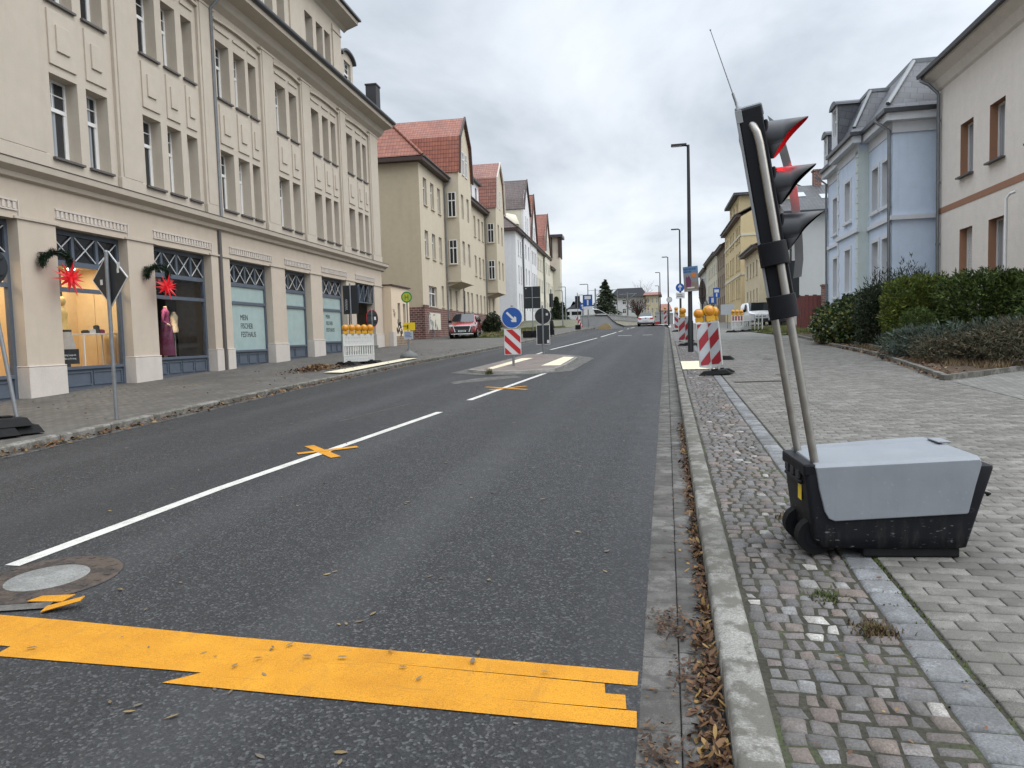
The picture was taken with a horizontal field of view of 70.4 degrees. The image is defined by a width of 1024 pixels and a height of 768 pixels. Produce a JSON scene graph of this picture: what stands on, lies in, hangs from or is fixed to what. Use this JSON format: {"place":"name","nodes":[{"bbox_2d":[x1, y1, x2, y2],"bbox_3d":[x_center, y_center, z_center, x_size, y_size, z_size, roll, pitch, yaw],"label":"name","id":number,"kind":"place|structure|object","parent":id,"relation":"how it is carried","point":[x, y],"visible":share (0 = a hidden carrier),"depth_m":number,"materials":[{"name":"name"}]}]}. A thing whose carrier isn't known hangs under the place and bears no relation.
{"place":"outdoors","nodes":[
{"label":"outdoors","id":0,"kind":"place"},
{"bbox_2d":[0,325,627,444],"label":"pavement","id":1,"kind":"structure","parent":0,"point":[56,415],"depth_m":16.73,"materials":[{"name":"stone"}]},
{"bbox_2d":[0,252,44,436],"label":"road sign","id":2,"kind":"object","parent":1,"relation":"on","point":[16,424],"visible":1,"depth_m":10.19,"materials":[{"name":"metal"}]},
{"bbox_2d":[92,250,127,418],"bbox_3d":[-6.345,-0.773,11.489,0.877,2.670,0.088,0,4,27],"label":"priority sign","id":3,"kind":"object","parent":1,"relation":"on","point":[110,278],"visible":1,"depth_m":11.44,"materials":[{"name":"metal"}]},
{"bbox_2d":[277,362,365,374],"bbox_3d":[-5.748,-0.504,21.656,2.109,0.250,4.196,-2,4,-2],"label":"leaf pile","id":4,"kind":"object","parent":1,"relation":"on","point":[315,367],"visible":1,"depth_m":21.41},
{"bbox_2d":[343,283,358,324],"bbox_3d":[-5.545,-2.110,25.024,0.551,2.724,0.074,-1,4,12],"label":"construction board","id":5,"kind":"object","parent":1,"relation":"on","point":[350,298],"visible":0.9,"depth_m":24.99,"materials":[{"name":"metal"}]},
{"bbox_2d":[335,324,381,364],"bbox_3d":[-4.968,-1.289,23.535,0.832,1.288,1.558,0,4,30],"label":"fence barrier","id":6,"kind":"object","parent":1,"relation":"on","point":[357,337],"visible":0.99,"depth_m":23.45,"materials":[{"name":"white plastic"}]},
{"bbox_2d":[328,358,414,372],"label":"paving slab","id":7,"kind":"structure","parent":1,"relation":"on","point":[362,367],"depth_m":22.17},
{"bbox_2d":[382,284,410,346],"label":"annex house","id":8,"kind":"structure","parent":1,"relation":"on","point":[394,313],"depth_m":38.63,"materials":[{"name":"paint"}]},
{"bbox_2d":[400,292,417,357],"bbox_3d":[-3.830,-2.179,26.665,0.660,2.425,0.650,-1,4,6],"label":"bus stop sign","id":9,"kind":"object","parent":1,"relation":"on","point":[406,297],"visible":1,"depth_m":26.60,"materials":[{"name":"metal"}]},
{"bbox_2d":[448,313,481,338],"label":"parked car","id":10,"kind":"object","parent":1,"relation":"on","point":[464,324],"visible":0.97,"depth_m":48.35,"materials":[{"name":"red paint"}]},
{"bbox_2d":[523,286,540,337],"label":"direction board","id":11,"kind":"object","parent":1,"relation":"on","point":[530,293],"visible":0.89,"depth_m":44.47,"materials":[{"name":"metal"}]},
{"bbox_2d":[595,315,624,328],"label":"ramp wall","id":12,"kind":"structure","parent":1,"relation":"on","point":[604,322],"depth_m":67.15,"materials":[{"name":"concrete"}]},
{"bbox_2d":[0,326,664,767],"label":"road","id":13,"kind":"structure","parent":0,"point":[490,546],"depth_m":4.94,"materials":[{"name":"asphalt"}]},
{"bbox_2d":[0,601,53,610],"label":"metal strip","id":14,"kind":"object","parent":13,"relation":"on","point":[24,606],"visible":1,"depth_m":4.09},
{"bbox_2d":[28,594,74,601],"bbox_3d":[-2.659,1.236,4.186,0.257,0.025,0.067,-1,4,7],"label":"tape scrap","id":15,"kind":"object","parent":13,"relation":"on","point":[54,598],"visible":0.9,"depth_m":4.18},
{"bbox_2d":[0,556,122,604],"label":"manhole cover","id":16,"kind":"object","parent":13,"relation":"on","point":[58,576],"visible":0.98,"depth_m":4.56,"materials":[{"name":"metal"}]},
{"bbox_2d":[6,412,441,565],"bbox_3d":[-2.304,0.837,8.420,0.199,0.224,7.479,-1,4,17],"label":"lane line","id":17,"kind":"object","parent":13,"relation":"on","point":[30,558],"visible":1,"depth_m":6.32,"materials":[{"name":"white paint"}]},
{"bbox_2d":[0,329,593,458],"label":"gutter","id":18,"kind":"object","parent":13,"relation":"on","point":[59,444],"visible":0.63,"depth_m":12.72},
{"bbox_2d":[0,351,475,457],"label":"fallen leaves","id":19,"kind":"object","parent":18,"relation":"on","point":[100,433],"visible":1,"depth_m":12.13,"materials":[{"name":"brown plant"}]},
{"bbox_2d":[0,615,637,727],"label":"tape stop line","id":20,"kind":"object","parent":13,"relation":"on","point":[326,671],"visible":1,"depth_m":3.21,"materials":[{"name":"plastic"}]},
{"bbox_2d":[297,445,356,457],"bbox_3d":[-2.283,0.805,8.713,0.785,0.024,0.785,-1,4,12],"label":"tape cross","id":21,"kind":"object","parent":13,"relation":"on","point":[326,452],"visible":1,"depth_m":8.73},
{"bbox_2d":[27,365,636,764],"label":"scattered leaves","id":22,"kind":"object","parent":13,"relation":"on","point":[472,660],"visible":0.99,"depth_m":3.33,"materials":[{"name":"brown plant"}]},
{"bbox_2d":[453,354,593,374],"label":"traffic island","id":23,"kind":"structure","parent":13,"relation":"on","point":[537,363],"depth_m":21.29,"materials":[{"name":"concrete"}]},
{"bbox_2d":[501,305,522,365],"bbox_3d":[0.021,-1.426,21.244,0.630,1.770,0.099,-1,4,12],"label":"keep right sign","id":24,"kind":"object","parent":23,"relation":"on","point":[511,317],"visible":1,"depth_m":21.20,"materials":[{"name":"metal"}]},
{"bbox_2d":[534,305,550,353],"bbox_3d":[1.141,-2.003,26.749,0.620,1.800,0.084,-1,4,12],"label":"road sign","id":25,"kind":"object","parent":23,"relation":"on","point":[542,316],"visible":1,"depth_m":26.75,"materials":[{"name":"metal"}]},
{"bbox_2d":[635,329,730,767],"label":"gutter","id":26,"kind":"object","parent":13,"relation":"on","point":[664,579],"visible":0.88,"depth_m":3.83,"materials":[{"name":"concrete"}]},
{"bbox_2d":[635,604,718,767],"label":"leaf litter","id":27,"kind":"object","parent":26,"relation":"on","point":[663,749],"visible":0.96,"depth_m":2.94,"materials":[{"name":"plant"}]},
{"bbox_2d":[674,422,733,767],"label":"fallen leaves","id":28,"kind":"object","parent":26,"relation":"on","point":[720,741],"visible":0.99,"depth_m":3.02,"materials":[{"name":"brown plant"}]},
{"bbox_2d":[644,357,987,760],"bbox_3d":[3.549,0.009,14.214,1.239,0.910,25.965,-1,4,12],"label":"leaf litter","id":29,"kind":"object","parent":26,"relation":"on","point":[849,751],"visible":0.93,"depth_m":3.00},
{"bbox_2d":[458,327,567,337],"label":"verge ground","id":30,"kind":"structure","parent":0,"point":[502,336],"depth_m":49.53,"materials":[{"name":"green plant"}]},
{"bbox_2d":[481,311,502,332],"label":"bush","id":31,"kind":"object","parent":30,"relation":"on","point":[487,325],"visible":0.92,"depth_m":57.16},
{"bbox_2d":[501,319,578,328],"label":"terrain","id":32,"kind":"structure","parent":0,"point":[567,323],"depth_m":89.64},
{"bbox_2d":[499,179,532,327],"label":"apartment house","id":33,"kind":"structure","parent":32,"relation":"on","point":[518,240],"depth_m":92.71,"materials":[{"name":"white"}]},
{"bbox_2d":[529,194,538,319],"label":"apartment house","id":34,"kind":"structure","parent":32,"relation":"on","point":[534,246],"depth_m":103.14,"materials":[{"name":"white"}]},
{"bbox_2d":[536,213,552,309],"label":"apartment house","id":35,"kind":"structure","parent":32,"relation":"on","point":[544,258],"depth_m":117.59,"materials":[{"name":"beige"}]},
{"bbox_2d":[550,234,563,307],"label":"corner house","id":36,"kind":"structure","parent":32,"relation":"on","point":[556,263],"depth_m":131.45,"materials":[{"name":"beige"}]},
{"bbox_2d":[549,309,606,318],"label":"barrier","id":37,"kind":"object","parent":32,"relation":"on","point":[571,314],"visible":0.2,"depth_m":111.74,"materials":[{"name":"white paint"}]},
{"bbox_2d":[592,279,623,314],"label":"fir tree","id":38,"kind":"object","parent":32,"relation":"on","point":[606,295],"visible":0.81,"depth_m":124.06,"materials":[{"name":"green plant"}]},
{"bbox_2d":[340,0,994,323],"label":"sky","id":39,"kind":"structure","parent":0,"point":[586,102],"materials":[{"name":"white"}]},
{"bbox_2d":[666,326,766,767],"bbox_3d":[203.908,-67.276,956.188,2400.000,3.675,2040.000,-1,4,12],"label":"ground","id":40,"kind":"structure","parent":0,"point":[676,597],"depth_m":3.87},
{"bbox_2d":[0,0,395,400],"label":"shop building","id":41,"kind":"structure","parent":40,"relation":"on","point":[218,159],"depth_m":21.57,"materials":[{"name":"beige paint"}]},
{"bbox_2d":[0,219,18,400],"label":"shop window","id":42,"kind":"structure","parent":41,"relation":"in","point":[4,389],"depth_m":15.47,"materials":[{"name":"orange glass"}]},
{"bbox_2d":[36,246,73,269],"bbox_3d":[-10.092,-2.791,16.054,0.338,0.594,0.835,2,5,43],"label":"fir garland","id":43,"kind":"object","parent":41,"relation":"attached to","point":[43,261],"visible":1,"depth_m":15.99},
{"bbox_2d":[53,261,83,295],"bbox_3d":[-9.942,-2.410,16.279,0.674,0.902,0.721,-1,4,12],"label":"star lantern","id":44,"kind":"object","parent":43,"relation":"hanging from","point":[71,277],"visible":1,"depth_m":16.22,"materials":[{"name":"paper"}]},
{"bbox_2d":[49,79,86,167],"bbox_3d":[-10.489,-6.091,16.831,0.470,1.935,0.930,-1,4,9],"label":"window","id":45,"kind":"structure","parent":41,"relation":"in","point":[57,96],"depth_m":17.06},
{"bbox_2d":[60,296,76,348],"bbox_3d":[-10.905,-1.333,17.626,0.591,1.579,0.600,-2,4,-8],"label":"mannequin","id":46,"kind":"object","parent":41,"relation":"in","point":[68,341],"visible":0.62,"depth_m":17.55},
{"bbox_2d":[64,349,79,366],"bbox_3d":[-10.639,-0.586,17.300,0.080,0.480,0.840,-1,4,9],"label":"window placard","id":47,"kind":"object","parent":41,"relation":"on","point":[71,356],"depth_m":17.46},
{"bbox_2d":[56,229,126,390],"bbox_3d":[-10.394,-1.568,17.770,0.170,4.161,2.377,-1,4,9],"label":"shop window","id":48,"kind":"structure","parent":41,"relation":"in","point":[87,252],"depth_m":17.86,"materials":[{"name":"blue metal"}]},
{"bbox_2d":[80,0,106,33],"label":"window","id":49,"kind":"structure","parent":41,"relation":"in","point":[84,4],"depth_m":17.90,"materials":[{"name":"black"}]},
{"bbox_2d":[72,333,118,365],"bbox_3d":[-10.877,-0.877,18.872,0.500,0.870,1.240,-1,4,9],"label":"display table","id":50,"kind":"object","parent":41,"relation":"in","point":[83,334],"visible":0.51,"depth_m":19.00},
{"bbox_2d":[86,95,115,176],"bbox_3d":[-10.320,-6.164,17.886,0.470,1.935,0.810,-1,4,9],"label":"window","id":51,"kind":"structure","parent":41,"relation":"in","point":[91,102],"depth_m":18.14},
{"bbox_2d":[136,0,160,64],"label":"window","id":52,"kind":"structure","parent":41,"relation":"in","point":[139,3],"depth_m":19.99,"materials":[{"name":"white"}]},
{"bbox_2d":[143,120,167,192],"bbox_3d":[-9.990,-6.308,19.946,0.470,1.935,0.850,-1,4,9],"label":"window","id":53,"kind":"structure","parent":41,"relation":"in","point":[146,125],"depth_m":20.22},
{"bbox_2d":[142,263,170,279],"bbox_3d":[-9.546,-3.005,19.517,0.360,0.590,0.860,2,5,43],"label":"fir garland","id":54,"kind":"object","parent":41,"relation":"attached to","point":[156,267],"visible":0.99,"depth_m":19.43},
{"bbox_2d":[159,306,175,356],"bbox_3d":[-10.269,-1.525,21.528,0.496,1.560,0.492,1,5,37],"label":"mannequin","id":55,"kind":"object","parent":41,"relation":"in","point":[166,342],"visible":0.92,"depth_m":21.40},
{"bbox_2d":[160,9,180,76],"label":"window","id":56,"kind":"structure","parent":41,"relation":"in","point":[161,11],"depth_m":20.96,"materials":[{"name":"white"}]},
{"bbox_2d":[167,131,187,198],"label":"window","id":57,"kind":"structure","parent":41,"relation":"in","point":[169,133],"depth_m":21.18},
{"bbox_2d":[153,247,209,377],"bbox_3d":[-9.822,-1.873,21.346,0.170,4.052,2.780,-1,4,9],"label":"shop window","id":58,"kind":"structure","parent":41,"relation":"in","point":[184,266],"depth_m":21.64,"materials":[{"name":"glass"}]},
{"bbox_2d":[215,47,233,106],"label":"window","id":59,"kind":"structure","parent":41,"relation":"in","point":[217,56],"depth_m":23.78,"materials":[{"name":"white"}]},
{"bbox_2d":[221,154,239,214],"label":"window","id":60,"kind":"structure","parent":41,"relation":"in","point":[223,167],"depth_m":24.01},
{"bbox_2d":[230,261,268,366],"bbox_3d":[-9.219,-2.194,25.119,0.170,3.936,2.780,-1,4,9],"label":"shop window","id":61,"kind":"structure","parent":41,"relation":"in","point":[248,294],"depth_m":25.32,"materials":[{"name":"blue glass"}]},
{"bbox_2d":[285,271,307,359],"bbox_3d":[-8.653,-2.494,28.646,0.170,3.829,2.243,-1,4,9],"label":"shop window","id":62,"kind":"structure","parent":41,"relation":"in","point":[294,282],"depth_m":28.92,"materials":[{"name":"teal glass"}]},
{"bbox_2d":[322,278,342,353],"bbox_3d":[-8.092,-2.793,32.157,0.170,3.722,2.703,-1,4,9],"label":"shop window","id":63,"kind":"structure","parent":41,"relation":"in","point":[331,289],"depth_m":32.45,"materials":[{"name":"teal glass"}]},
{"bbox_2d":[0,325,649,455],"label":"kerb","id":64,"kind":"structure","parent":40,"relation":"on","point":[66,435],"depth_m":13.05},
{"bbox_2d":[364,83,473,339],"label":"apartment house","id":65,"kind":"structure","parent":40,"relation":"on","point":[425,174],"depth_m":52.16,"materials":[{"name":"beige"}]},
{"bbox_2d":[447,192,456,217],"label":"window","id":66,"kind":"structure","parent":65,"relation":"in","point":[451,195],"depth_m":55.47,"materials":[{"name":"white"}]},
{"bbox_2d":[462,162,505,324],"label":"apartment house","id":67,"kind":"structure","parent":40,"relation":"on","point":[484,293],"depth_m":71.18,"materials":[{"name":"beige"}]},
{"bbox_2d":[613,288,645,316],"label":"house","id":68,"kind":"structure","parent":40,"relation":"on","point":[638,296],"depth_m":133.06,"materials":[{"name":"white"}]},
{"bbox_2d":[643,292,661,324],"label":"house","id":69,"kind":"structure","parent":40,"relation":"on","point":[653,307],"depth_m":129.02,"materials":[{"name":"beige"}]},
{"bbox_2d":[703,252,717,321],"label":"house","id":70,"kind":"structure","parent":40,"relation":"on","point":[710,264],"depth_m":107.11,"materials":[{"name":"beige"}]},
{"bbox_2d":[713,242,725,321],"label":"brown house","id":71,"kind":"structure","parent":40,"relation":"on","point":[719,251],"depth_m":91.80,"materials":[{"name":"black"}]},
{"bbox_2d":[669,327,785,767],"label":"kerb","id":72,"kind":"structure","parent":40,"relation":"on","point":[753,738],"depth_m":3.21,"materials":[{"name":"concrete"}]},
{"bbox_2d":[738,243,767,323],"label":"yellow house","id":73,"kind":"structure","parent":40,"relation":"on","point":[755,290],"depth_m":62.07,"materials":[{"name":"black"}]},
{"bbox_2d":[720,184,800,321],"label":"yellow house","id":74,"kind":"structure","parent":40,"relation":"on","point":[738,233],"depth_m":74.18,"materials":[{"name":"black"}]},
{"bbox_2d":[779,169,827,324],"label":"grey house","id":75,"kind":"structure","parent":40,"relation":"on","point":[812,278],"depth_m":46.78,"materials":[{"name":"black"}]},
{"bbox_2d":[797,284,824,328],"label":"brick fence","id":76,"kind":"object","parent":40,"relation":"on","point":[807,304],"visible":0.43,"depth_m":41.39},
{"bbox_2d":[815,56,939,303],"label":"blue house","id":77,"kind":"structure","parent":40,"relation":"on","point":[877,171],"depth_m":27.40,"materials":[{"name":"paint"}]},
{"bbox_2d":[916,0,1023,313],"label":"cream house","id":78,"kind":"structure","parent":40,"relation":"on","point":[972,73],"depth_m":21.90,"materials":[{"name":"paint"}]},
{"bbox_2d":[955,121,973,179],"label":"window","id":79,"kind":"structure","parent":78,"relation":"in","point":[970,126],"depth_m":23.33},
{"bbox_2d":[966,228,971,275],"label":"window","id":80,"kind":"structure","parent":78,"relation":"in","point":[969,231],"depth_m":23.54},
{"bbox_2d":[983,100,1005,165],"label":"window","id":81,"kind":"structure","parent":78,"relation":"in","point":[1001,107],"depth_m":21.28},
{"bbox_2d":[996,217,1003,271],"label":"window","id":82,"kind":"structure","parent":78,"relation":"in","point":[1000,222],"depth_m":21.52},
{"bbox_2d":[693,322,788,339],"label":"pavement","id":83,"kind":"structure","parent":0,"point":[724,335],"depth_m":38.12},
{"bbox_2d":[726,310,749,331],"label":"fence barrier","id":84,"kind":"object","parent":83,"relation":"on","point":[736,317],"visible":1,"depth_m":41.90,"materials":[{"name":"white plastic"}]},
{"bbox_2d":[739,302,771,325],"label":"white van","id":85,"kind":"object","parent":83,"relation":"on","point":[756,308],"visible":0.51,"depth_m":54.41,"materials":[{"name":"paint"}]},
{"bbox_2d":[751,324,812,333],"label":"verge grass","id":86,"kind":"structure","parent":0,"point":[769,329],"depth_m":39.28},
{"bbox_2d":[675,341,1023,767],"bbox_3d":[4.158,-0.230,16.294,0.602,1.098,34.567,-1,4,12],"label":"cobbles","id":87,"kind":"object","parent":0,"point":[793,727],"visible":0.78,"depth_m":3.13,"materials":[{"name":"stone"}]},
{"bbox_2d":[671,143,693,351],"bbox_3d":[5.669,-4.445,24.129,0.644,6.950,0.188,-1,4,12],"label":"street lamp","id":88,"kind":"object","parent":87,"relation":"on","point":[690,333],"visible":0.92,"depth_m":24.02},
{"bbox_2d":[683,266,698,291],"bbox_3d":[5.917,-3.476,23.984,0.480,0.820,0.015,-3,3,20],"label":"poster","id":89,"kind":"object","parent":88,"relation":"attached to","point":[690,278],"visible":1,"depth_m":23.98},
{"bbox_2d":[678,308,696,345],"bbox_3d":[6.986,-2.260,28.544,0.779,1.484,0.690,1,5,34],"label":"barrier beacon","id":90,"kind":"object","parent":87,"relation":"on","point":[682,328],"visible":0.84,"depth_m":28.41,"materials":[{"name":"white plastic"}]},
{"bbox_2d":[693,305,734,375],"bbox_3d":[4.380,-0.943,15.709,0.862,1.522,0.696,-1,4,14],"label":"barrier beacon","id":91,"kind":"object","parent":87,"relation":"on","point":[709,345],"visible":0.98,"depth_m":15.47,"materials":[{"name":"white plastic"}]},
{"bbox_2d":[800,585,850,604],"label":"weeds","id":92,"kind":"object","parent":87,"relation":"on","point":[825,594],"visible":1,"depth_m":3.56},
{"bbox_2d":[694,345,1023,767],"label":"granite band","id":93,"kind":"object","parent":87,"relation":"on","point":[925,642],"visible":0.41,"depth_m":2.92,"materials":[{"name":"stone"}]},
{"bbox_2d":[846,612,916,645],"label":"dry weeds","id":94,"kind":"object","parent":87,"relation":"on","point":[873,628],"visible":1,"depth_m":3.16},
{"bbox_2d":[694,338,1023,732],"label":"pavement","id":95,"kind":"structure","parent":0,"point":[981,591],"depth_m":7.67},
{"bbox_2d":[710,29,992,556],"bbox_3d":[1.927,-0.545,4.188,1.512,3.014,0.532,-1,4,7],"label":"traffic signal trolley","id":96,"kind":"object","parent":95,"relation":"on","point":[910,497],"visible":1,"depth_m":4.04,"materials":[{"name":"black plastic"}]},
{"bbox_2d":[797,335,950,380],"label":"garden kerb","id":97,"kind":"structure","parent":95,"relation":"on","point":[926,369],"depth_m":16.39,"materials":[{"name":"concrete"}]},
{"bbox_2d":[779,464,1023,767],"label":"moss","id":98,"kind":"object","parent":95,"relation":"on","point":[881,566],"visible":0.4,"depth_m":3.31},
{"bbox_2d":[939,365,1023,380],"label":"garden kerb","id":99,"kind":"structure","parent":95,"relation":"on","point":[971,374],"depth_m":13.43,"materials":[{"name":"concrete"}]},
{"bbox_2d":[797,334,1018,373],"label":"garden soil","id":100,"kind":"structure","parent":0,"point":[961,368],"depth_m":14.80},
{"bbox_2d":[807,291,863,342],"bbox_3d":[11.895,-2.389,25.683,2.640,1.862,4.464,-1,4,12],"label":"ivy shrub","id":101,"kind":"object","parent":100,"relation":"on","point":[832,322],"visible":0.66,"depth_m":25.11,"materials":[{"name":"green plant"}]},
{"bbox_2d":[851,280,891,345],"bbox_3d":[11.094,-2.200,22.296,1.333,2.192,1.238,-1,4,12],"label":"yew bush","id":102,"kind":"object","parent":100,"relation":"on","point":[869,296],"visible":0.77,"depth_m":22.19,"materials":[{"name":"plant"}]},
{"bbox_2d":[850,262,903,341],"bbox_3d":[11.781,-2.557,23.134,1.826,2.701,1.326,-1,4,12],"label":"pine bush","id":103,"kind":"object","parent":100,"relation":"on","point":[885,280],"visible":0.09,"depth_m":23.14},
{"bbox_2d":[815,341,970,377],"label":"fallen leaves","id":104,"kind":"object","parent":100,"relation":"on","point":[911,367],"visible":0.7,"depth_m":16.21,"materials":[{"name":"brown plant"}]},
{"bbox_2d":[889,252,931,305],"bbox_3d":[12.714,-2.764,23.359,1.852,2.994,1.346,-1,4,12],"label":"pine bush","id":105,"kind":"object","parent":100,"relation":"on","point":[914,272],"visible":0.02,"depth_m":23.20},
{"bbox_2d":[876,270,958,349],"bbox_3d":[11.466,-2.049,20.548,2.094,2.268,1.868,-1,4,12],"label":"conifer hedge","id":106,"kind":"object","parent":100,"relation":"on","point":[917,289],"visible":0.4,"depth_m":20.15,"materials":[{"name":"plant"}]},
{"bbox_2d":[898,305,937,333],"bbox_3d":[10.507,-1.424,18.771,1.003,1.263,0.986,-1,4,12],"label":"ball shrub","id":107,"kind":"object","parent":100,"relation":"on","point":[919,314],"visible":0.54,"depth_m":18.62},
{"bbox_2d":[857,343,1023,367],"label":"dry grass","id":108,"kind":"structure","parent":100,"relation":"on","point":[952,362],"depth_m":14.81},
{"bbox_2d":[867,313,1023,358],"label":"juniper","id":109,"kind":"object","parent":100,"relation":"on","point":[898,342],"visible":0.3,"depth_m":17.25,"materials":[{"name":"plant"}]},
{"bbox_2d":[903,324,1021,362],"bbox_3d":[9.774,-0.879,15.893,2.138,0.877,2.128,-1,4,12],"label":"juniper","id":110,"kind":"object","parent":100,"relation":"on","point":[937,343],"visible":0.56,"depth_m":15.70,"materials":[{"name":"plant"}]},
{"bbox_2d":[930,265,1023,346],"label":"conifer hedge","id":111,"kind":"object","parent":100,"relation":"on","point":[989,296],"visible":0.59,"depth_m":18.58,"materials":[{"name":"plant"}]},
{"bbox_2d":[938,314,1023,364],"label":"juniper","id":112,"kind":"object","parent":100,"relation":"on","point":[1016,332],"visible":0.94,"depth_m":14.76,"materials":[{"name":"plant"}]},
{"bbox_2d":[1007,270,1023,347],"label":"conifer hedge","id":113,"kind":"object","parent":100,"relation":"on","point":[1019,308],"visible":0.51,"depth_m":17.68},
{"bbox_2d":[952,370,1023,398],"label":"driveway","id":114,"kind":"structure","parent":0,"point":[1010,384],"depth_m":12.21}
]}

